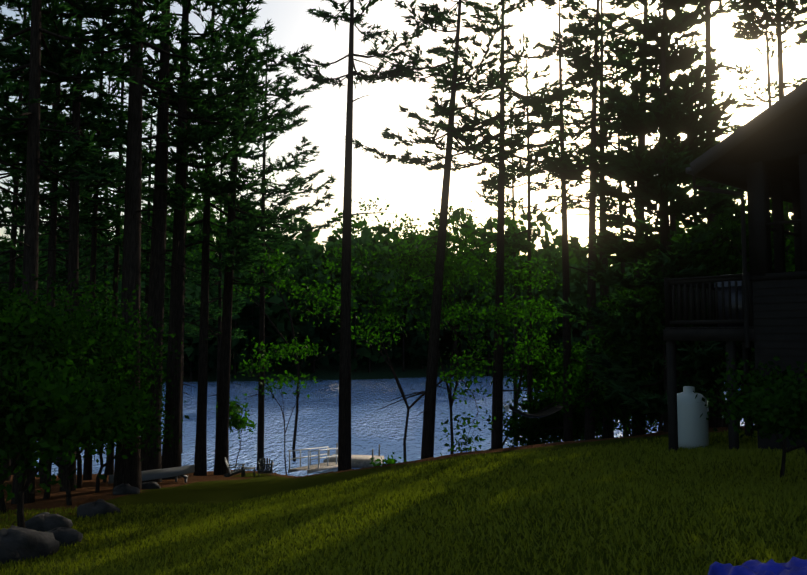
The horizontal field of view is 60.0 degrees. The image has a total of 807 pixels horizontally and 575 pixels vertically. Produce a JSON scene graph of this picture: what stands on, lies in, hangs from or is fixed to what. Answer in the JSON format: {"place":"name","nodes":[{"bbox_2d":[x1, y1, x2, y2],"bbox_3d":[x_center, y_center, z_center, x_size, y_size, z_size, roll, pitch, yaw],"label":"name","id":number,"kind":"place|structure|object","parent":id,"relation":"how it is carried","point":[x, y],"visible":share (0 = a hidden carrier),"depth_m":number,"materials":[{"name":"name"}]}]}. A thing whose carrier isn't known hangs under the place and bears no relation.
{"place":"outdoors","nodes":[
{"label":"outdoors","id":0,"kind":"place"},
{"bbox_2d":[0,193,789,381],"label":"trees","id":1,"kind":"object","parent":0,"point":[416,343],"depth_m":144.32,"materials":[{"name":"green plant"}]},
{"bbox_2d":[35,376,754,476],"bbox_3d":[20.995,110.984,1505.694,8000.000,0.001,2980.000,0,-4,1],"label":"water","id":2,"kind":"structure","parent":0,"point":[318,418],"depth_m":71.18,"materials":[{"name":"blue liquid"}]},
{"bbox_2d":[288,443,383,473],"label":"dock","id":3,"kind":"object","parent":2,"relation":"in","point":[360,461],"visible":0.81,"depth_m":45.88,"materials":[{"name":"brown wood"}]},
{"bbox_2d":[289,446,337,469],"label":"dock railings","id":4,"kind":"object","parent":3,"relation":"on","point":[318,455],"visible":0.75,"depth_m":41.09,"materials":[{"name":"grey metal"}]},
{"bbox_2d":[0,296,806,574],"bbox_3d":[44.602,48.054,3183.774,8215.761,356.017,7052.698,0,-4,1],"label":"ground","id":5,"kind":"structure","parent":0,"point":[211,488],"depth_m":19.82,"materials":[{"name":"green plant"}]},
{"bbox_2d":[0,481,160,564],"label":"boulders","id":6,"kind":"object","parent":5,"relation":"on","point":[29,540],"visible":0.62,"depth_m":13.51,"materials":[{"name":"stone"}]},
{"bbox_2d":[108,464,194,483],"bbox_3d":[-10.415,7.977,29.076,3.600,0.820,1.200,3,-5,-40],"label":"canoe","id":7,"kind":"object","parent":5,"relation":"on","point":[181,471],"visible":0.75,"depth_m":29.19,"materials":[{"name":"grey metal"}]},
{"bbox_2d":[224,457,244,476],"bbox_3d":[-8.468,8.990,34.974,1.039,1.015,0.802,1,-4,-9],"label":"adirondack chair","id":8,"kind":"object","parent":5,"relation":"on","point":[235,472],"visible":0.94,"depth_m":34.71,"materials":[{"name":"grey paint"}]},
{"bbox_2d":[243,467,254,476],"bbox_3d":[-7.730,9.267,35.066,0.560,0.410,0.530,1,-4,-9],"label":"side table","id":9,"kind":"object","parent":5,"relation":"on","point":[246,468],"visible":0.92,"depth_m":34.97,"materials":[{"name":"grey paint"}]},
{"bbox_2d":[257,458,273,475],"bbox_3d":[-6.984,9.035,35.354,0.802,1.015,1.039,0,-4,-7],"label":"adirondack chair","id":10,"kind":"object","parent":5,"relation":"on","point":[264,467],"visible":0.96,"depth_m":35.06,"materials":[{"name":"grey paint"}]},
{"bbox_2d":[0,0,806,414],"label":"pine trees","id":11,"kind":"object","parent":5,"relation":"on","point":[622,162],"visible":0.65,"depth_m":31.03,"materials":[{"name":"green plant"}]},
{"bbox_2d":[0,0,806,527],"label":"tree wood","id":12,"kind":"object","parent":5,"relation":"on","point":[130,468],"visible":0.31,"depth_m":33.61,"materials":[{"name":"brown plant"}]},
{"bbox_2d":[114,162,652,465],"bbox_3d":[-1.495,1.505,44.837,38.921,20.378,19.594,-3,-5,39],"label":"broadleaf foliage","id":13,"kind":"object","parent":12,"relation":"attached to","point":[235,422],"visible":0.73,"depth_m":39.45,"materials":[{"name":"green plant"}]},
{"bbox_2d":[503,403,564,417],"bbox_3d":[6.919,6.475,36.952,3.666,0.860,1.120,1,-4,-15],"label":"hammock","id":14,"kind":"object","parent":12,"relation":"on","point":[551,410],"visible":0.79,"depth_m":37.20,"materials":[{"name":"black fabric"}]},
{"bbox_2d":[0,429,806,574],"bbox_3d":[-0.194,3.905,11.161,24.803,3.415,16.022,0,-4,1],"label":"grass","id":15,"kind":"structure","parent":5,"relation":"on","point":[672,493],"depth_m":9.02,"materials":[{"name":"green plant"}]},
{"bbox_2d":[0,198,806,501],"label":"understory foliage","id":16,"kind":"object","parent":5,"relation":"on","point":[57,396],"visible":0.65,"depth_m":16.56,"materials":[{"name":"green plant"}]},
{"bbox_2d":[677,386,708,448],"bbox_3d":[6.372,2.894,15.557,0.757,1.360,0.757,0,-4,1],"label":"propane tank","id":17,"kind":"object","parent":5,"relation":"on","point":[693,427],"visible":0.67,"depth_m":15.24,"materials":[{"name":"white metal"}]},
{"bbox_2d":[663,157,798,451],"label":"deck","id":18,"kind":"structure","parent":5,"relation":"on","point":[730,336],"depth_m":14.38,"materials":[{"name":"brown wood"}]},
{"bbox_2d":[714,274,743,326],"bbox_3d":[7.092,0.274,14.771,0.600,1.128,0.760,3,-5,-39],"label":"grill","id":19,"kind":"object","parent":18,"relation":"on","point":[733,307],"visible":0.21,"depth_m":14.65,"materials":[{"name":"black metal"}]},
{"bbox_2d":[692,109,806,450],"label":"house walls","id":20,"kind":"structure","parent":5,"relation":"on","point":[780,310],"depth_m":13.17,"materials":[{"name":"brown wood"}]},
{"bbox_2d":[686,80,806,203],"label":"house roof","id":21,"kind":"structure","parent":20,"relation":"attached to","point":[729,166],"depth_m":13.65,"materials":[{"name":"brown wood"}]},
{"bbox_2d":[708,557,806,574],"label":"flowers","id":22,"kind":"object","parent":5,"relation":"on","point":[795,566],"visible":1,"depth_m":3.58,"materials":[{"name":"blue plant"}]},
{"bbox_2d":[0,0,806,255],"label":"sky","id":23,"kind":"structure","parent":0,"point":[410,189],"materials":[{"name":"white"}]}
]}

